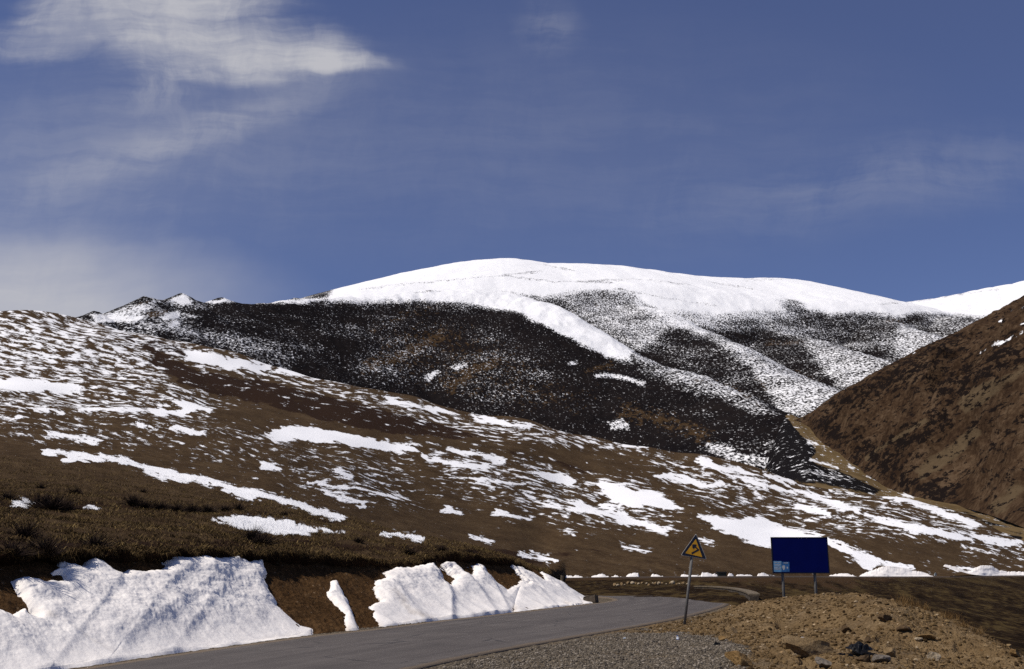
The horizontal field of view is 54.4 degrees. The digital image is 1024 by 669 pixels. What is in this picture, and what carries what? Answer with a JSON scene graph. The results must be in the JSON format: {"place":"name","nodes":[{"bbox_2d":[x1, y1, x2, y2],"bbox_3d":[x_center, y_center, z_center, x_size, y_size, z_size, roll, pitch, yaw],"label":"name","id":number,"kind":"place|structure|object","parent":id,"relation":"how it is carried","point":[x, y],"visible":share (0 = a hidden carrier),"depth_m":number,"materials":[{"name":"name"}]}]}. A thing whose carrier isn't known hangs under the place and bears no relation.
{"place":"outdoors","nodes":[
{"label":"outdoors","id":0,"kind":"place"},
{"bbox_2d":[0,558,544,633],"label":"embankment","id":1,"kind":"structure","parent":0,"point":[298,592],"depth_m":29.86,"materials":[{"name":"brown soil"}]},
{"bbox_2d":[0,555,312,668],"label":"snow drift","id":2,"kind":"object","parent":1,"relation":"on","point":[93,611],"visible":0.98,"depth_m":21.40,"materials":[{"name":"white snow"}]},
{"bbox_2d":[0,544,549,572],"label":"grass","id":3,"kind":"structure","parent":1,"relation":"on","point":[139,553],"depth_m":27.18,"materials":[{"name":"brown plant"}]},
{"bbox_2d":[327,580,358,630],"bbox_3d":[-5.189,8.169,30.148,0.769,1.387,4.617,5,-14,-19],"label":"snow drift","id":4,"kind":"object","parent":1,"relation":"on","point":[336,597],"visible":0.99,"depth_m":30.15,"materials":[{"name":"white snow"}]},
{"bbox_2d":[369,562,527,626],"bbox_3d":[-1.958,10.038,39.497,3.376,2.051,20.109,-5,-14,19],"label":"snow drift","id":5,"kind":"object","parent":1,"relation":"on","point":[420,593],"visible":0.98,"depth_m":36.72,"materials":[{"name":"white snow"}]},
{"bbox_2d":[513,581,568,611],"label":"snow drift","id":6,"kind":"object","parent":1,"relation":"on","point":[531,595],"visible":0.87,"depth_m":44.85,"materials":[{"name":"white snow"}]},
{"bbox_2d":[510,565,582,605],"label":"snow drift","id":7,"kind":"object","parent":1,"relation":"on","point":[569,598],"visible":0.82,"depth_m":48.76,"materials":[{"name":"white snow"}]},
{"bbox_2d":[540,572,591,603],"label":"snow drift","id":8,"kind":"object","parent":1,"relation":"on","point":[560,583],"visible":0.58,"depth_m":51.20,"materials":[{"name":"white snow"}]},
{"bbox_2d":[583,595,598,602],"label":"stone block","id":9,"kind":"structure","parent":1,"relation":"on","point":[592,598],"depth_m":50.42,"materials":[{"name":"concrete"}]},
{"bbox_2d":[80,595,728,668],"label":"road","id":10,"kind":"structure","parent":0,"point":[423,645],"depth_m":23.68,"materials":[{"name":"grey asphalt"}]},
{"bbox_2d":[0,310,1023,578],"bbox_3d":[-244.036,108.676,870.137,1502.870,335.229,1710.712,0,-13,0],"label":"hillside","id":11,"kind":"structure","parent":0,"point":[142,408],"depth_m":297.06,"materials":[{"name":"brown soil"}]},
{"bbox_2d":[0,489,31,500],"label":"shrub","id":12,"kind":"object","parent":11,"relation":"on","point":[11,496],"visible":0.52,"depth_m":41.39,"materials":[{"name":"plant"}]},
{"bbox_2d":[0,536,44,556],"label":"shrub","id":13,"kind":"object","parent":11,"relation":"on","point":[20,551],"visible":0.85,"depth_m":20.16,"materials":[{"name":"brown plant"}]},
{"bbox_2d":[0,514,46,537],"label":"shrub","id":14,"kind":"object","parent":11,"relation":"on","point":[28,532],"visible":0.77,"depth_m":25.02,"materials":[{"name":"brown plant"}]},
{"bbox_2d":[19,488,59,505],"bbox_3d":[-19.120,6.574,40.200,1.964,1.087,2.666,8,-15,-29],"label":"shrub","id":15,"kind":"object","parent":11,"relation":"on","point":[36,501],"visible":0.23,"depth_m":40.00,"materials":[{"name":"brown plant"}]},
{"bbox_2d":[17,527,77,557],"bbox_3d":[-9.881,4.397,21.140,1.618,0.702,1.744,9,-16,-35],"label":"shrub","id":16,"kind":"object","parent":11,"relation":"on","point":[52,547],"visible":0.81,"depth_m":21.11,"materials":[{"name":"brown plant"}]},
{"bbox_2d":[19,487,84,511],"bbox_3d":[-17.572,6.431,38.933,2.590,1.141,2.850,-7,-15,29],"label":"shrub","id":17,"kind":"object","parent":11,"relation":"on","point":[55,503],"visible":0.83,"depth_m":38.61,"materials":[{"name":"plant"}]},
{"bbox_2d":[39,497,88,509],"bbox_3d":[-17.900,6.666,39.462,2.061,0.762,1.912,0,-13,-1],"label":"shrub","id":18,"kind":"object","parent":11,"relation":"on","point":[69,507],"visible":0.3,"depth_m":39.49,"materials":[{"name":"brown plant"}]},
{"bbox_2d":[62,485,83,494],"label":"shrub","id":19,"kind":"object","parent":11,"relation":"on","point":[76,491],"visible":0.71,"depth_m":55.33,"materials":[{"name":"brown plant"}]},
{"bbox_2d":[70,528,133,547],"bbox_3d":[-9.812,4.786,23.388,1.344,0.659,1.315,-5,-14,19],"label":"shrub","id":20,"kind":"object","parent":11,"relation":"on","point":[97,541],"visible":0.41,"depth_m":23.42,"materials":[{"name":"plant"}]},
{"bbox_2d":[114,489,145,506],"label":"shrub","id":21,"kind":"object","parent":11,"relation":"on","point":[131,501],"visible":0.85,"depth_m":49.25,"materials":[{"name":"brown plant"}]},
{"bbox_2d":[131,496,159,508],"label":"shrub","id":22,"kind":"object","parent":11,"relation":"on","point":[142,505],"visible":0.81,"depth_m":48.78,"materials":[{"name":"brown plant"}]},
{"bbox_2d":[143,496,177,509],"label":"shrub","id":23,"kind":"object","parent":11,"relation":"on","point":[162,505],"visible":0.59,"depth_m":49.02,"materials":[{"name":"brown plant"}]},
{"bbox_2d":[160,501,190,511],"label":"shrub","id":24,"kind":"object","parent":11,"relation":"on","point":[178,507],"visible":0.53,"depth_m":46.73,"materials":[{"name":"brown plant"}]},
{"bbox_2d":[182,502,205,512],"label":"shrub","id":25,"kind":"object","parent":11,"relation":"on","point":[193,508],"visible":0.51,"depth_m":50.26,"materials":[{"name":"brown plant"}]},
{"bbox_2d":[198,501,225,512],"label":"shrub","id":26,"kind":"object","parent":11,"relation":"on","point":[209,509],"visible":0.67,"depth_m":51.09,"materials":[{"name":"brown plant"}]},
{"bbox_2d":[217,504,234,510],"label":"shrub","id":27,"kind":"object","parent":11,"relation":"on","point":[224,508],"visible":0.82,"depth_m":53.86,"materials":[{"name":"brown plant"}]},
{"bbox_2d":[229,501,248,509],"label":"shrub","id":28,"kind":"object","parent":11,"relation":"on","point":[239,507],"visible":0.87,"depth_m":62.37,"materials":[{"name":"brown plant"}]},
{"bbox_2d":[225,521,278,539],"bbox_3d":[-9.176,6.865,34.792,2.061,0.898,1.912,1,-13,-5],"label":"shrub","id":29,"kind":"object","parent":11,"relation":"on","point":[248,534],"visible":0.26,"depth_m":34.71,"materials":[{"name":"brown plant"}]},
{"bbox_2d":[238,527,289,545],"bbox_3d":[-8.147,6.694,33.050,2.045,0.816,2.090,2,-13,-8],"label":"shrub","id":30,"kind":"object","parent":11,"relation":"on","point":[258,538],"visible":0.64,"depth_m":32.83,"materials":[{"name":"brown plant"}]},
{"bbox_2d":[0,454,550,574],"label":"grass","id":31,"kind":"structure","parent":11,"relation":"on","point":[207,528],"depth_m":41.16,"materials":[{"name":"brown plant"}]},
{"bbox_2d":[278,510,290,515],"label":"shrub","id":32,"kind":"object","parent":11,"relation":"on","point":[285,513],"visible":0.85,"depth_m":61.00,"materials":[{"name":"brown plant"}]},
{"bbox_2d":[350,536,366,542],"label":"shrub","id":33,"kind":"object","parent":11,"relation":"on","point":[360,539],"visible":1,"depth_m":42.19,"materials":[{"name":"brown plant"}]},
{"bbox_2d":[397,545,420,554],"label":"shrub","id":34,"kind":"object","parent":11,"relation":"on","point":[409,551],"visible":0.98,"depth_m":40.70,"materials":[{"name":"brown plant"}]},
{"bbox_2d":[430,543,454,551],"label":"shrub","id":35,"kind":"object","parent":11,"relation":"on","point":[441,548],"visible":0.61,"depth_m":44.99,"materials":[{"name":"brown plant"}]},
{"bbox_2d":[0,0,1023,316],"label":"sky","id":36,"kind":"structure","parent":0,"point":[240,151],"materials":[{"name":"blue"}]},
{"bbox_2d":[70,592,1023,668],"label":"ground","id":37,"kind":"structure","parent":0,"point":[977,647],"depth_m":22.77,"materials":[{"name":"brown soil"}]},
{"bbox_2d":[681,534,705,624],"bbox_3d":[5.948,8.082,32.552,0.860,3.062,0.132,0,-13,0],"label":"warning sign","id":38,"kind":"object","parent":37,"relation":"on","point":[693,548],"visible":0.95,"depth_m":32.69,"materials":[{"name":"metal"}]},
{"bbox_2d":[718,636,725,640],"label":"rock","id":39,"kind":"object","parent":37,"relation":"on","point":[722,638],"visible":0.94,"depth_m":23.20,"materials":[{"name":"stone"}]},
{"bbox_2d":[727,627,736,633],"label":"earth clod","id":40,"kind":"object","parent":37,"relation":"on","point":[732,630],"visible":0.73,"depth_m":25.84,"materials":[{"name":"beige soil"}]},
{"bbox_2d":[724,650,752,666],"bbox_3d":[4.064,5.815,17.831,0.541,0.258,0.320,15,-3,18],"label":"rock","id":41,"kind":"object","parent":37,"relation":"on","point":[735,657],"visible":0.87,"depth_m":17.77,"materials":[{"name":"stone"}]},
{"bbox_2d":[782,635,834,657],"bbox_3d":[5.708,6.113,19.339,1.057,0.510,0.458,21,-14,-11],"label":"boulder","id":42,"kind":"object","parent":37,"relation":"on","point":[804,647],"visible":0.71,"depth_m":19.21,"materials":[{"name":"beige stone"}]},
{"bbox_2d":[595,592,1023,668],"bbox_3d":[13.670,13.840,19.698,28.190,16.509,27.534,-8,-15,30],"label":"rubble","id":43,"kind":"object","parent":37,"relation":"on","point":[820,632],"visible":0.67,"depth_m":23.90,"materials":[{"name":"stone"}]},
{"bbox_2d":[815,656,831,667],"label":"rock","id":44,"kind":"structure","parent":37,"relation":"on","point":[820,661],"depth_m":17.88,"materials":[{"name":"grey stone"}]},
{"bbox_2d":[841,625,851,632],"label":"earth clod","id":45,"kind":"object","parent":37,"relation":"on","point":[844,628],"visible":0.93,"depth_m":22.78,"materials":[{"name":"brown soil"}]},
{"bbox_2d":[837,653,855,656],"bbox_3d":[6.098,5.832,18.172,0.437,0.061,0.093,10,-15,-8],"label":"plastic strip","id":46,"kind":"object","parent":37,"relation":"on","point":[850,654],"visible":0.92,"depth_m":18.15,"materials":[{"name":"black plastic"}]},
{"bbox_2d":[848,649,865,654],"bbox_3d":[6.542,6.045,18.936,0.296,0.161,0.312,3,-13,-12],"label":"stone slab","id":47,"kind":"object","parent":37,"relation":"on","point":[853,652],"depth_m":18.81,"materials":[{"name":"black stone"}]},
{"bbox_2d":[844,641,874,654],"bbox_3d":[6.561,5.840,18.767,0.462,0.161,0.393,-3,9,-36],"label":"plastic sheet","id":48,"kind":"object","parent":47,"relation":"on","point":[859,647],"visible":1,"depth_m":18.70,"materials":[{"name":"black plastic"}]},
{"bbox_2d":[855,655,870,662],"bbox_3d":[6.285,5.807,17.840,0.320,0.141,0.205,11,-17,-40],"label":"rock","id":49,"kind":"object","parent":37,"relation":"on","point":[865,658],"visible":0.96,"depth_m":17.76,"materials":[{"name":"brown stone"}]},
{"bbox_2d":[864,637,873,642],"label":"rock","id":50,"kind":"object","parent":37,"relation":"on","point":[869,640],"visible":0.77,"depth_m":21.16,"materials":[{"name":"brown stone"}]},
{"bbox_2d":[871,654,890,661],"bbox_3d":[6.602,5.796,17.790,0.342,0.158,0.244,1,-13,-3],"label":"rock","id":51,"kind":"object","parent":37,"relation":"on","point":[880,658],"visible":1,"depth_m":17.73,"materials":[{"name":"grey stone"}]},
{"bbox_2d":[877,614,891,621],"bbox_3d":[8.788,6.691,23.439,0.348,0.193,0.199,10,-13,2],"label":"earth clod","id":52,"kind":"object","parent":37,"relation":"on","point":[884,617],"visible":1,"depth_m":23.40,"materials":[{"name":"brown soil"}]},
{"bbox_2d":[883,647,895,656],"bbox_3d":[7.075,5.952,18.638,0.245,0.201,0.205,11,-17,-39],"label":"rock","id":53,"kind":"object","parent":37,"relation":"on","point":[890,651],"visible":0.89,"depth_m":18.58,"materials":[{"name":"beige stone"}]},
{"bbox_2d":[890,592,913,606],"bbox_3d":[10.071,6.734,25.537,0.772,0.462,0.754,-13,-18,43],"label":"grass tuft","id":54,"kind":"object","parent":37,"relation":"on","point":[897,601],"visible":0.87,"depth_m":25.44,"materials":[{"name":"brown plant"}]},
{"bbox_2d":[896,625,910,630],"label":"earth clod","id":55,"kind":"object","parent":37,"relation":"on","point":[902,628],"visible":1,"depth_m":22.55,"materials":[{"name":"brown soil"}]},
{"bbox_2d":[918,601,930,609],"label":"grass tuft","id":56,"kind":"object","parent":37,"relation":"on","point":[926,606],"visible":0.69,"depth_m":25.51,"materials":[{"name":"brown plant"}]},
{"bbox_2d":[918,634,935,639],"bbox_3d":[9.321,6.799,22.350,0.434,0.146,0.223,1,-13,-5],"label":"rock","id":57,"kind":"object","parent":37,"relation":"on","point":[929,636],"visible":0.98,"depth_m":22.31,"materials":[{"name":"stone"}]},
{"bbox_2d":[926,651,940,660],"bbox_3d":[8.563,6.556,20.185,0.299,0.238,0.167,5,-2,-19],"label":"rock","id":58,"kind":"object","parent":37,"relation":"on","point":[935,655],"visible":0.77,"depth_m":20.17,"materials":[{"name":"stone"}]},
{"bbox_2d":[938,607,955,618],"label":"grass tuft","id":59,"kind":"object","parent":37,"relation":"on","point":[949,613],"visible":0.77,"depth_m":25.19,"materials":[{"name":"brown plant"}]},
{"bbox_2d":[969,622,986,634],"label":"grass tuft","id":60,"kind":"object","parent":37,"relation":"on","point":[979,632],"visible":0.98,"depth_m":23.38,"materials":[{"name":"brown plant"}]},
{"bbox_2d":[988,657,999,662],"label":"rock","id":61,"kind":"object","parent":37,"relation":"on","point":[993,659],"visible":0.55,"depth_m":21.18,"materials":[{"name":"beige stone"}]},
{"bbox_2d":[1009,649,1020,657],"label":"rock","id":62,"kind":"object","parent":37,"relation":"on","point":[1014,653],"visible":0.93,"depth_m":21.40,"materials":[{"name":"stone"}]},
{"bbox_2d":[76,258,1023,469],"bbox_3d":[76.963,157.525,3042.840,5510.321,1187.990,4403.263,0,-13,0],"label":"mountain","id":63,"kind":"structure","parent":0,"point":[734,369],"depth_m":2174.99,"materials":[{"name":"white snow"}]},
{"bbox_2d":[361,622,759,668],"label":"gravel","id":64,"kind":"structure","parent":0,"point":[641,636],"depth_m":20.14,"materials":[{"name":"gravel"}]},
{"bbox_2d":[556,576,1023,578],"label":"road","id":65,"kind":"structure","parent":0,"point":[801,576],"depth_m":186.86,"materials":[{"name":"grey asphalt"}]},
{"bbox_2d":[554,575,581,577],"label":"snow drift","id":66,"kind":"object","parent":65,"relation":"on","point":[575,576],"visible":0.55,"depth_m":139.62,"materials":[{"name":"white snow"}]},
{"bbox_2d":[592,574,608,576],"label":"snow drift","id":67,"kind":"object","parent":65,"relation":"on","point":[600,575],"visible":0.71,"depth_m":144.67,"materials":[{"name":"white snow"}]},
{"bbox_2d":[626,573,638,576],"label":"snow drift","id":68,"kind":"object","parent":65,"relation":"on","point":[633,575],"visible":0.69,"depth_m":150.14,"materials":[{"name":"white snow"}]},
{"bbox_2d":[701,572,717,576],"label":"snow drift","id":69,"kind":"object","parent":65,"relation":"on","point":[707,574],"visible":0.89,"depth_m":162.67,"materials":[{"name":"white snow"}]},
{"bbox_2d":[716,572,726,575],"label":"culvert","id":70,"kind":"object","parent":65,"relation":"on","point":[721,573],"visible":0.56,"depth_m":167.47,"materials":[{"name":"concrete"}]},
{"bbox_2d":[830,573,853,575],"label":"snow drift","id":71,"kind":"object","parent":65,"relation":"on","point":[842,574],"visible":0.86,"depth_m":198.35,"materials":[{"name":"white snow"}]},
{"bbox_2d":[860,566,930,575],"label":"snow drift","id":72,"kind":"object","parent":65,"relation":"on","point":[890,571],"visible":1,"depth_m":203.89,"materials":[{"name":"white snow"}]},
{"bbox_2d":[944,565,1023,575],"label":"snow drift","id":73,"kind":"object","parent":65,"relation":"on","point":[985,570],"visible":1,"depth_m":216.10,"materials":[{"name":"white snow"}]},
{"bbox_2d":[558,577,1023,655],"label":"terrain","id":74,"kind":"structure","parent":0,"point":[994,606],"depth_m":81.74,"materials":[{"name":"brown soil"}]},
{"bbox_2d":[694,586,759,600],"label":"parapet wall","id":75,"kind":"structure","parent":74,"relation":"on","point":[750,595],"depth_m":58.30,"materials":[{"name":"concrete"}]},
{"bbox_2d":[770,537,829,596],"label":"billboard","id":76,"kind":"object","parent":74,"relation":"on","point":[799,554],"visible":0.97,"depth_m":51.67,"materials":[{"name":"metal"}]},
{"bbox_2d":[765,414,1023,540],"bbox_3d":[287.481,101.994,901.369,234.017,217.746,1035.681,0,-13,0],"label":"valley floor","id":77,"kind":"structure","parent":0,"point":[801,453],"depth_m":862.21,"materials":[{"name":"brown soil"}]},
{"bbox_2d":[795,295,1023,527],"bbox_3d":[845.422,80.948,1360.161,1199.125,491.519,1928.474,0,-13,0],"label":"hill","id":78,"kind":"structure","parent":0,"point":[941,420],"depth_m":829.15,"materials":[{"name":"brown soil"}]}
]}

